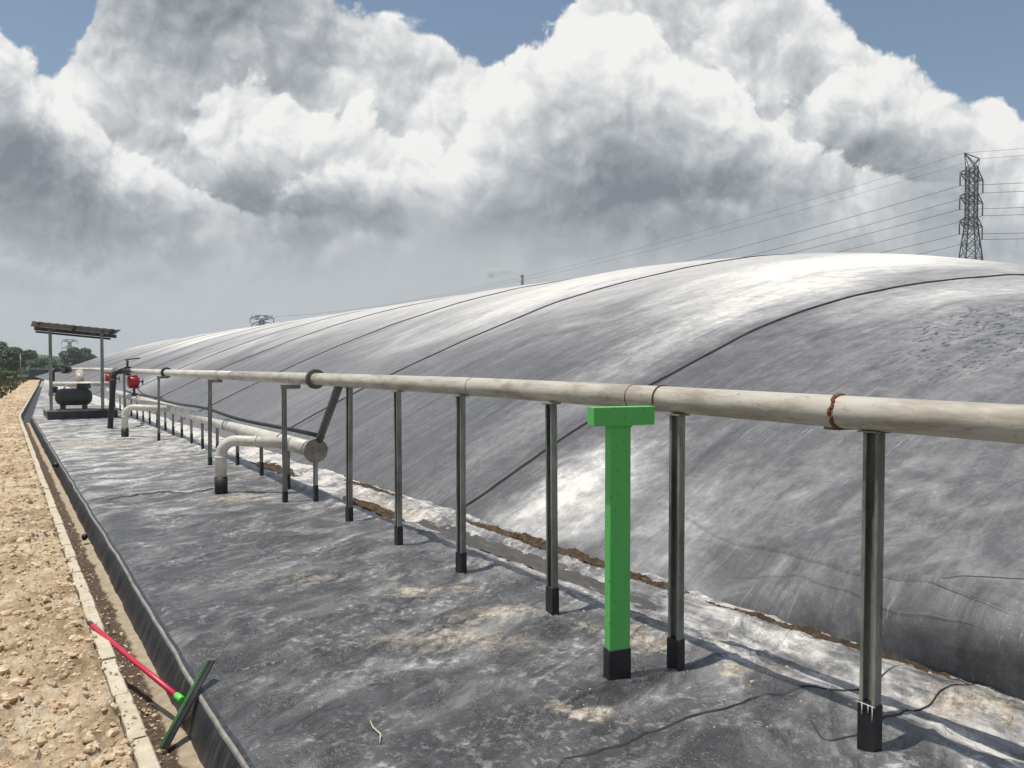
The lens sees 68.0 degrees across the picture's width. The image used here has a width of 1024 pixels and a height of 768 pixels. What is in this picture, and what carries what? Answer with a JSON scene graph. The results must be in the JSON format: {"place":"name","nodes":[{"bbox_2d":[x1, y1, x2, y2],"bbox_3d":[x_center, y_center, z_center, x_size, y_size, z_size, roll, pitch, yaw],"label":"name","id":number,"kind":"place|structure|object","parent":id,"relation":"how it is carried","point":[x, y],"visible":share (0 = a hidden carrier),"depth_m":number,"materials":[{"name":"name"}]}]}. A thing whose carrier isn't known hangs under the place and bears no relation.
{"place":"outdoors","nodes":[
{"label":"outdoors","id":0,"kind":"place"},
{"bbox_2d":[38,355,60,361],"bbox_3d":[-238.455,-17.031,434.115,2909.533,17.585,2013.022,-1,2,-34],"label":"hills","id":1,"kind":"structure","parent":0,"point":[42,356],"depth_m":888.90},
{"bbox_2d":[0,380,134,767],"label":"gravel bank","id":2,"kind":"structure","parent":0,"point":[15,593],"depth_m":4.37,"materials":[{"name":"beige gravel"}]},
{"bbox_2d":[0,400,930,767],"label":"loose stones","id":3,"kind":"object","parent":2,"relation":"on","point":[50,732],"visible":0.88,"depth_m":4.04,"materials":[{"name":"stone"}]},
{"bbox_2d":[7,373,213,705],"bbox_3d":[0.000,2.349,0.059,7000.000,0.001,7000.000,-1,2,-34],"label":"ground","id":4,"kind":"structure","parent":0,"point":[22,375],"depth_m":155.94,"materials":[{"name":"green soil"}]},
{"bbox_2d":[0,341,9,348],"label":"leafy tree","id":5,"kind":"object","parent":4,"relation":"on","point":[2,344],"visible":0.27,"depth_m":139.89,"materials":[{"name":"green plant"}]},
{"bbox_2d":[0,370,15,379],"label":"bush","id":6,"kind":"object","parent":4,"relation":"on","point":[3,375],"visible":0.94,"depth_m":94.85,"materials":[{"name":"green plant"}]},
{"bbox_2d":[0,346,28,379],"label":"leafy tree","id":7,"kind":"object","parent":4,"relation":"on","point":[8,355],"visible":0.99,"depth_m":119.27,"materials":[{"name":"green plant"}]},
{"bbox_2d":[0,376,29,397],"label":"grass tufts","id":8,"kind":"object","parent":4,"relation":"on","point":[7,381],"visible":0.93,"depth_m":58.57,"materials":[{"name":"green plant"}]},
{"bbox_2d":[4,349,38,377],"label":"leafy tree","id":9,"kind":"object","parent":4,"relation":"on","point":[29,354],"visible":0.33,"depth_m":133.79,"materials":[{"name":"green plant"}]},
{"bbox_2d":[15,354,29,376],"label":"lamp pole","id":10,"kind":"object","parent":4,"relation":"on","point":[20,364],"visible":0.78,"depth_m":87.90,"materials":[{"name":"metal"}]},
{"bbox_2d":[26,369,48,380],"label":"shed","id":11,"kind":"structure","parent":4,"relation":"on","point":[32,373],"depth_m":108.93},
{"bbox_2d":[28,359,58,369],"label":"leafy tree","id":12,"kind":"object","parent":4,"relation":"on","point":[41,364],"visible":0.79,"depth_m":148.72,"materials":[{"name":"green plant"}]},
{"bbox_2d":[0,356,97,374],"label":"distant wood","id":13,"kind":"object","parent":4,"relation":"on","point":[25,371],"visible":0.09,"depth_m":179.96,"materials":[{"name":"green plant"}]},
{"bbox_2d":[61,339,77,353],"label":"power pylon","id":14,"kind":"object","parent":4,"relation":"on","point":[69,346],"visible":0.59,"depth_m":598.77,"materials":[{"name":"metal"}]},
{"bbox_2d":[58,347,95,364],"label":"leafy tree","id":15,"kind":"object","parent":4,"relation":"on","point":[77,355],"visible":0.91,"depth_m":183.29,"materials":[{"name":"green plant"}]},
{"bbox_2d":[18,384,160,767],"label":"kerb","id":16,"kind":"structure","parent":4,"relation":"on","point":[143,755],"depth_m":4.12,"materials":[{"name":"concrete"}]},
{"bbox_2d":[87,620,214,748],"bbox_3d":[-1.969,1.539,4.135,0.315,0.302,1.429,-1,2,-41],"label":"floor squeegee","id":17,"kind":"object","parent":16,"relation":"on","point":[174,727],"visible":1,"depth_m":3.77,"materials":[{"name":"red plastic"}]},
{"bbox_2d":[250,315,273,326],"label":"power pylon","id":18,"kind":"object","parent":4,"relation":"on","point":[260,321],"visible":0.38,"depth_m":398.81,"materials":[{"name":"metal"}]},
{"bbox_2d":[958,153,983,259],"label":"power pylon","id":19,"kind":"object","parent":4,"relation":"on","point":[974,195],"visible":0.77,"depth_m":156.82,"materials":[{"name":"metal"}]},
{"bbox_2d":[253,186,957,326],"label":"power line","id":20,"kind":"object","parent":19,"relation":"attached to","point":[820,225],"visible":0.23,"depth_m":174.25,"materials":[{"name":"metal"}]},
{"bbox_2d":[274,153,962,316],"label":"power line","id":21,"kind":"object","parent":19,"relation":"attached to","point":[667,240],"visible":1,"depth_m":203.70,"materials":[{"name":"metal"}]},
{"bbox_2d":[276,159,976,316],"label":"power line","id":22,"kind":"object","parent":19,"relation":"attached to","point":[677,243],"visible":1,"depth_m":209.20,"materials":[{"name":"metal"}]},
{"bbox_2d":[745,193,981,256],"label":"power line","id":23,"kind":"object","parent":19,"relation":"attached to","point":[854,228],"visible":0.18,"depth_m":179.26,"materials":[{"name":"metal"}]},
{"bbox_2d":[789,210,956,253],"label":"power line","id":24,"kind":"object","parent":19,"relation":"attached to","point":[873,232],"visible":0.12,"depth_m":166.42,"materials":[{"name":"metal"}]},
{"bbox_2d":[836,216,980,252],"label":"power line","id":25,"kind":"object","parent":19,"relation":"attached to","point":[901,236],"visible":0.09,"depth_m":171.22,"materials":[{"name":"metal"}]},
{"bbox_2d":[882,234,958,252],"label":"power line","id":26,"kind":"object","parent":19,"relation":"attached to","point":[920,243],"visible":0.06,"depth_m":159.32,"materials":[{"name":"metal"}]},
{"bbox_2d":[961,183,1014,185],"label":"power line","id":27,"kind":"object","parent":19,"relation":"attached to","point":[987,184],"visible":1,"depth_m":151.60,"materials":[{"name":"metal"}]},
{"bbox_2d":[960,207,1023,209],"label":"power line","id":28,"kind":"object","parent":19,"relation":"attached to","point":[993,208],"visible":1,"depth_m":151.35,"materials":[{"name":"metal"}]},
{"bbox_2d":[24,379,203,767],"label":"ditch","id":29,"kind":"object","parent":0,"point":[181,749],"visible":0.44,"depth_m":5.02,"materials":[{"name":"beige concrete"}]},
{"bbox_2d":[21,385,41,422],"bbox_3d":[-27.232,0.609,43.479,0.297,0.226,46.563,-1,2,-31],"label":"ditch lining","id":30,"kind":"object","parent":29,"relation":"on","point":[26,415],"visible":0.83,"depth_m":31.33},
{"bbox_2d":[82,533,87,540],"bbox_3d":[-4.300,1.540,7.635,0.054,0.072,0.072,-1,2,-34],"label":"plastic scrap","id":31,"kind":"object","parent":29,"relation":"on","point":[84,536],"visible":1,"depth_m":7.61,"materials":[{"name":"black plastic"}]},
{"bbox_2d":[30,382,255,767],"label":"liner skirt","id":32,"kind":"object","parent":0,"point":[211,748],"visible":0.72,"depth_m":4.62,"materials":[{"name":"black plastic"}]},
{"bbox_2d":[32,391,248,767],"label":"edge batten","id":33,"kind":"object","parent":32,"relation":"on","point":[228,741],"visible":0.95,"depth_m":4.36,"materials":[{"name":"grey plastic"}]},
{"bbox_2d":[0,0,1023,356],"label":"sky","id":34,"kind":"structure","parent":0,"point":[170,169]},
{"bbox_2d":[33,380,1023,767],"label":"liner floor","id":35,"kind":"structure","parent":0,"point":[491,682],"depth_m":4.25,"materials":[{"name":"grey plastic"}]},
{"bbox_2d":[42,405,118,419],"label":"equipment plinth","id":36,"kind":"structure","parent":35,"relation":"on","point":[73,412],"depth_m":22.84,"materials":[{"name":"concrete"}]},
{"bbox_2d":[53,383,92,408],"bbox_3d":[-13.578,0.382,23.388,1.120,0.790,0.524,0,1,-16],"label":"air receiver","id":37,"kind":"object","parent":36,"relation":"on","point":[80,394],"visible":0.98,"depth_m":23.24,"materials":[{"name":"black paint"}]},
{"bbox_2d":[31,321,119,410],"bbox_3d":[-13.095,-0.527,22.770,2.642,2.618,1.403,-1,2,-19],"label":"shelter canopy","id":38,"kind":"object","parent":36,"relation":"on","point":[70,330],"visible":1,"depth_m":22.74,"materials":[{"name":"metal"}]},
{"bbox_2d":[108,372,111,394],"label":"pipe post","id":39,"kind":"object","parent":35,"relation":"on","point":[109,373],"visible":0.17,"depth_m":24.14,"materials":[{"name":"metal"}]},
{"bbox_2d":[107,369,130,428],"bbox_3d":[-10.229,0.362,20.005,0.364,1.533,1.890,0,1,-12],"label":"riser hose","id":40,"kind":"object","parent":35,"relation":"on","point":[114,374],"visible":0.95,"depth_m":19.11,"materials":[{"name":"black plastic"}]},
{"bbox_2d":[123,374,125,408],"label":"pipe post","id":41,"kind":"object","parent":35,"relation":"on","point":[124,396],"visible":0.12,"depth_m":20.54,"materials":[{"name":"metal"}]},
{"bbox_2d":[121,404,171,436],"bbox_3d":[-8.121,0.828,16.892,1.137,0.754,0.156,0,1,-3],"label":"gooseneck pipe","id":42,"kind":"object","parent":35,"relation":"on","point":[124,418],"visible":0.95,"depth_m":16.82,"materials":[{"name":"white plastic"}]},
{"bbox_2d":[96,488,213,500],"bbox_3d":[-4.349,1.352,9.390,1.434,0.048,0.344,-1,2,-34],"label":"liner seam","id":43,"kind":"object","parent":35,"relation":"on","point":[156,492],"visible":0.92,"depth_m":9.45,"materials":[{"name":"grey plastic"}]},
{"bbox_2d":[157,376,168,440],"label":"pipe post","id":44,"kind":"object","parent":35,"relation":"on","point":[158,404],"visible":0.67,"depth_m":16.01,"materials":[{"name":"metal"}]},
{"bbox_2d":[164,412,166,430],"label":"short support","id":45,"kind":"object","parent":35,"relation":"on","point":[165,426],"visible":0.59,"depth_m":18.07,"materials":[{"name":"metal"}]},
{"bbox_2d":[171,413,174,434],"bbox_3d":[-7.671,0.920,17.169,0.090,0.528,0.090,-1,2,-34],"label":"short support","id":46,"kind":"object","parent":35,"relation":"on","point":[173,432],"visible":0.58,"depth_m":17.14,"materials":[{"name":"metal"}]},
{"bbox_2d":[180,416,182,437],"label":"short support","id":47,"kind":"object","parent":35,"relation":"on","point":[181,429],"visible":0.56,"depth_m":16.22,"materials":[{"name":"metal"}]},
{"bbox_2d":[190,419,192,443],"bbox_3d":[-6.474,0.967,15.323,0.090,0.530,0.090,-1,2,-34],"label":"short support","id":48,"kind":"object","parent":35,"relation":"on","point":[191,431],"visible":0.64,"depth_m":15.30,"materials":[{"name":"metal"}]},
{"bbox_2d":[199,422,203,448],"bbox_3d":[-5.876,0.993,14.400,0.090,0.536,0.090,-1,2,-34],"label":"short support","id":49,"kind":"object","parent":35,"relation":"on","point":[202,435],"visible":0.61,"depth_m":14.38,"materials":[{"name":"metal"}]},
{"bbox_2d":[207,379,222,464],"bbox_3d":[-4.796,0.630,12.247,0.220,1.409,0.084,0,1,-34],"label":"pipe post","id":50,"kind":"object","parent":35,"relation":"on","point":[210,381],"visible":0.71,"depth_m":12.18,"materials":[{"name":"metal"}]},
{"bbox_2d":[215,427,218,447],"bbox_3d":[-5.169,1.012,13.309,0.090,0.519,0.090,-1,2,-34],"label":"short support","id":51,"kind":"object","parent":35,"relation":"on","point":[217,436],"visible":0.47,"depth_m":13.28,"materials":[{"name":"metal"}]},
{"bbox_2d":[234,433,239,465],"bbox_3d":[-4.370,1.052,12.076,0.090,0.538,0.090,-1,2,-34],"label":"short support","id":52,"kind":"object","parent":35,"relation":"on","point":[237,456],"visible":0.47,"depth_m":12.05,"materials":[{"name":"metal"}]},
{"bbox_2d":[214,435,290,493],"bbox_3d":[-3.221,1.004,9.464,0.961,0.736,0.155,0,1,-3],"label":"gooseneck pipe","id":53,"kind":"object","parent":35,"relation":"on","point":[225,445],"visible":0.98,"depth_m":9.39,"materials":[{"name":"white plastic"}]},
{"bbox_2d":[259,447,263,475],"bbox_3d":[-3.592,1.076,10.876,0.090,0.526,0.090,-1,2,-34],"label":"short support","id":54,"kind":"object","parent":35,"relation":"on","point":[261,467],"visible":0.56,"depth_m":10.85,"materials":[{"name":"metal"}]},
{"bbox_2d":[250,461,301,476],"bbox_3d":[-3.767,1.322,11.970,0.400,0.087,2.000,-1,2,-34],"label":"dirt spill","id":55,"kind":"object","parent":35,"relation":"on","point":[277,468],"visible":0.58,"depth_m":11.87,"materials":[{"name":"brown soil"}]},
{"bbox_2d":[287,450,290,488],"bbox_3d":[-2.891,1.112,9.793,0.090,0.543,0.090,-1,2,-34],"label":"short support","id":56,"kind":"object","parent":35,"relation":"on","point":[288,469],"visible":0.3,"depth_m":9.77,"materials":[{"name":"metal"}]},
{"bbox_2d":[280,384,300,502],"bbox_3d":[-2.596,0.709,8.911,0.220,1.406,0.083,-1,2,-34],"label":"pipe post","id":57,"kind":"object","parent":35,"relation":"on","point":[283,388],"visible":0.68,"depth_m":8.84,"materials":[{"name":"metal"}]},
{"bbox_2d":[313,463,317,501],"bbox_3d":[-2.298,1.133,8.879,0.090,0.541,0.090,-1,2,-34],"label":"short support","id":58,"kind":"object","parent":35,"relation":"on","point":[315,482],"visible":0.67,"depth_m":8.85,"materials":[{"name":"metal"}]},
{"bbox_2d":[105,388,327,462],"bbox_3d":[-9.100,0.513,19.307,0.281,0.280,25.047,-1,2,-33],"label":"header pipe","id":59,"kind":"object","parent":58,"relation":"on","point":[313,450],"visible":0.75,"depth_m":11.42,"materials":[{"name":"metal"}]},
{"bbox_2d":[105,373,119,381],"bbox_3d":[-14.346,-0.088,27.240,0.446,0.617,0.341,-1,2,-34],"label":"gas meter","id":60,"kind":"object","parent":59,"relation":"attached to","point":[106,377],"visible":0.36,"depth_m":27.06,"materials":[{"name":"red paint"}]},
{"bbox_2d":[127,375,143,395],"bbox_3d":[-10.861,0.053,21.873,0.405,0.602,0.310,-1,2,-34],"label":"gas meter","id":61,"kind":"object","parent":59,"relation":"attached to","point":[133,381],"visible":0.99,"depth_m":21.76,"materials":[{"name":"red paint"}]},
{"bbox_2d":[126,390,324,437],"bbox_3d":[-7.925,0.432,17.770,0.091,0.114,21.005,-1,2,-33],"label":"cable conduit","id":62,"kind":"object","parent":59,"relation":"on","point":[305,432],"visible":0.81,"depth_m":12.10,"materials":[{"name":"black plastic"}]},
{"bbox_2d":[316,386,342,442],"bbox_3d":[-2.044,0.339,8.451,0.090,0.773,1.019,-1,2,-27],"label":"link pipe","id":63,"kind":"object","parent":59,"relation":"attached to","point":[329,411],"visible":0.78,"depth_m":8.38,"materials":[{"name":"grey metal"}]},
{"bbox_2d":[344,387,352,521],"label":"pipe post","id":64,"kind":"object","parent":35,"relation":"on","point":[349,459],"visible":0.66,"depth_m":7.76,"materials":[{"name":"metal"}]},
{"bbox_2d":[224,590,473,671],"bbox_3d":[-0.732,1.479,4.532,0.448,0.040,1.902,1,2,41],"label":"liner seam","id":65,"kind":"object","parent":35,"relation":"on","point":[468,614],"visible":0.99,"depth_m":4.32,"materials":[{"name":"grey plastic"}]},
{"bbox_2d":[338,496,405,521],"bbox_3d":[-1.557,1.405,8.516,0.320,0.126,1.600,-1,2,-34],"label":"dirt spill","id":66,"kind":"object","parent":35,"relation":"on","point":[377,509],"visible":0.68,"depth_m":8.37,"materials":[{"name":"brown soil"}]},
{"bbox_2d":[342,478,405,498],"bbox_3d":[-1.845,1.352,9.890,0.140,0.068,2.000,-1,2,-34],"label":"dirt streak","id":67,"kind":"object","parent":35,"relation":"on","point":[371,487],"visible":0.63,"depth_m":9.80,"materials":[{"name":"brown soil"}]},
{"bbox_2d":[370,720,380,742],"bbox_3d":[-0.590,1.502,3.294,0.023,0.012,0.226,-1,2,-23],"label":"twig","id":68,"kind":"object","parent":35,"relation":"on","point":[375,729],"visible":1,"depth_m":3.29,"materials":[{"name":"wood"}]},
{"bbox_2d":[391,391,403,545],"bbox_3d":[-1.007,0.759,6.716,0.085,1.393,0.100,-1,1,-34],"label":"pipe post","id":69,"kind":"object","parent":35,"relation":"on","point":[398,533],"visible":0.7,"depth_m":6.69,"materials":[{"name":"metal"}]},
{"bbox_2d":[453,395,468,573],"bbox_3d":[-0.390,0.782,5.806,0.085,1.390,0.100,-1,1,-34],"label":"pipe post","id":70,"kind":"object","parent":35,"relation":"on","point":[461,559],"visible":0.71,"depth_m":5.79,"materials":[{"name":"metal"}]},
{"bbox_2d":[35,253,1023,698],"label":"gas storage cover","id":71,"kind":"object","parent":35,"relation":"on","point":[773,517],"visible":0.84,"depth_m":8.89,"materials":[{"name":"grey plastic"}]},
{"bbox_2d":[413,519,661,610],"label":"silt pool","id":72,"kind":"structure","parent":35,"relation":"on","point":[507,553],"depth_m":6.29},
{"bbox_2d":[393,543,697,660],"bbox_3d":[-0.091,1.459,5.368,0.180,0.052,3.458,-1,2,-38],"label":"liner seam","id":73,"kind":"object","parent":35,"relation":"on","point":[559,617],"visible":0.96,"depth_m":5.02,"materials":[{"name":"grey plastic"}]},
{"bbox_2d":[541,403,560,615],"bbox_3d":[0.255,0.808,4.842,0.085,1.374,0.100,-1,2,-34],"label":"pipe post","id":74,"kind":"object","parent":35,"relation":"on","point":[552,598],"visible":0.84,"depth_m":4.82,"materials":[{"name":"metal"}]},
{"bbox_2d":[466,519,688,593],"bbox_3d":[0.339,1.425,6.599,0.170,0.119,3.100,-1,2,-34],"label":"dirt heap","id":75,"kind":"object","parent":35,"relation":"on","point":[537,542],"visible":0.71,"depth_m":6.37,"materials":[{"name":"brown soil"}]},
{"bbox_2d":[515,698,733,767],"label":"liner seam","id":76,"kind":"object","parent":35,"relation":"on","point":[618,731],"visible":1,"depth_m":3.28,"materials":[{"name":"grey plastic"}]},
{"bbox_2d":[587,385,665,680],"bbox_3d":[0.655,0.767,3.931,0.596,1.519,0.155,-1,2,-34],"label":"support post","id":77,"kind":"object","parent":35,"relation":"on","point":[617,422],"visible":0.89,"depth_m":3.83,"materials":[{"name":"green metal"}]},
{"bbox_2d":[541,629,789,713],"bbox_3d":[0.929,1.503,4.006,1.924,0.098,0.128,-1,2,-34],"label":"liner seam","id":78,"kind":"object","parent":35,"relation":"on","point":[575,696],"visible":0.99,"depth_m":3.92,"materials":[{"name":"grey plastic"}]},
{"bbox_2d":[665,413,689,671],"bbox_3d":[0.862,0.843,3.975,0.085,1.376,0.100,-1,2,-34],"label":"pipe post","id":79,"kind":"object","parent":35,"relation":"on","point":[675,649],"visible":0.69,"depth_m":3.97,"materials":[{"name":"metal"}]},
{"bbox_2d":[557,664,905,767],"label":"liner seam","id":80,"kind":"object","parent":35,"relation":"on","point":[637,737],"visible":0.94,"depth_m":3.45,"materials":[{"name":"grey plastic"}]},
{"bbox_2d":[703,600,968,683],"bbox_3d":[1.790,1.486,4.503,0.070,0.078,1.800,-1,2,-34],"label":"dirt line","id":81,"kind":"object","parent":35,"relation":"on","point":[812,632],"visible":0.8,"depth_m":4.44,"materials":[{"name":"brown soil"}]},
{"bbox_2d":[856,430,890,752],"bbox_3d":[1.481,0.867,3.122,0.085,1.352,0.100,0,1,-34],"label":"pipe post","id":82,"kind":"object","parent":35,"relation":"on","point":[869,720],"visible":0.83,"depth_m":3.12,"materials":[{"name":"metal"}]},
{"bbox_2d":[2,367,1023,443],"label":"gas pipe","id":83,"kind":"object","parent":82,"relation":"on","point":[997,422],"visible":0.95,"depth_m":3.64,"materials":[{"name":"metal"}]},
{"bbox_2d":[52,368,65,381],"bbox_3d":[-15.284,-0.299,25.698,0.240,0.515,1.380,0,1,-11],"label":"elbow pipe","id":84,"kind":"object","parent":83,"relation":"attached to","point":[54,370],"visible":0.66,"depth_m":25.15,"materials":[{"name":"black plastic"}]},
{"bbox_2d":[60,363,71,372],"bbox_3d":[-15.399,-0.539,26.186,0.254,0.350,0.297,0,1,-1],"label":"gate valve","id":85,"kind":"object","parent":84,"relation":"attached to","point":[68,369],"visible":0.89,"depth_m":26.12,"materials":[{"name":"black metal"}]},
{"bbox_2d":[123,357,139,375],"bbox_3d":[-10.666,-0.491,21.246,0.463,0.509,0.167,-1,2,-23],"label":"butterfly valve","id":86,"kind":"object","parent":83,"relation":"attached to","point":[127,364],"visible":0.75,"depth_m":21.18,"materials":[{"name":"grey metal"}]},
{"bbox_2d":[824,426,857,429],"bbox_3d":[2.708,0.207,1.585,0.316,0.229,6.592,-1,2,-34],"label":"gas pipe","id":87,"kind":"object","parent":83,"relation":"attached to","point":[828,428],"visible":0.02,"depth_m":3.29,"materials":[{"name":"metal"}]},
{"bbox_2d":[808,683,977,740],"bbox_3d":[1.864,1.522,3.515,1.218,0.085,0.200,-1,2,-21],"label":"liner seam","id":88,"kind":"object","parent":35,"relation":"on","point":[897,714],"visible":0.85,"depth_m":3.51,"materials":[{"name":"black plastic"}]},
{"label":"pipe post","id":89,"kind":"object","parent":35,"relation":"on","visible":0},
{"bbox_2d":[48,369,108,395],"bbox_3d":[-13.985,-0.057,25.329,2.044,0.849,1.779,0,1,-4],"label":"cross pipe","id":90,"kind":"object","parent":89,"relation":"attached to","point":[79,376],"visible":0.45,"depth_m":24.50,"materials":[{"name":"white plastic"}]}
]}

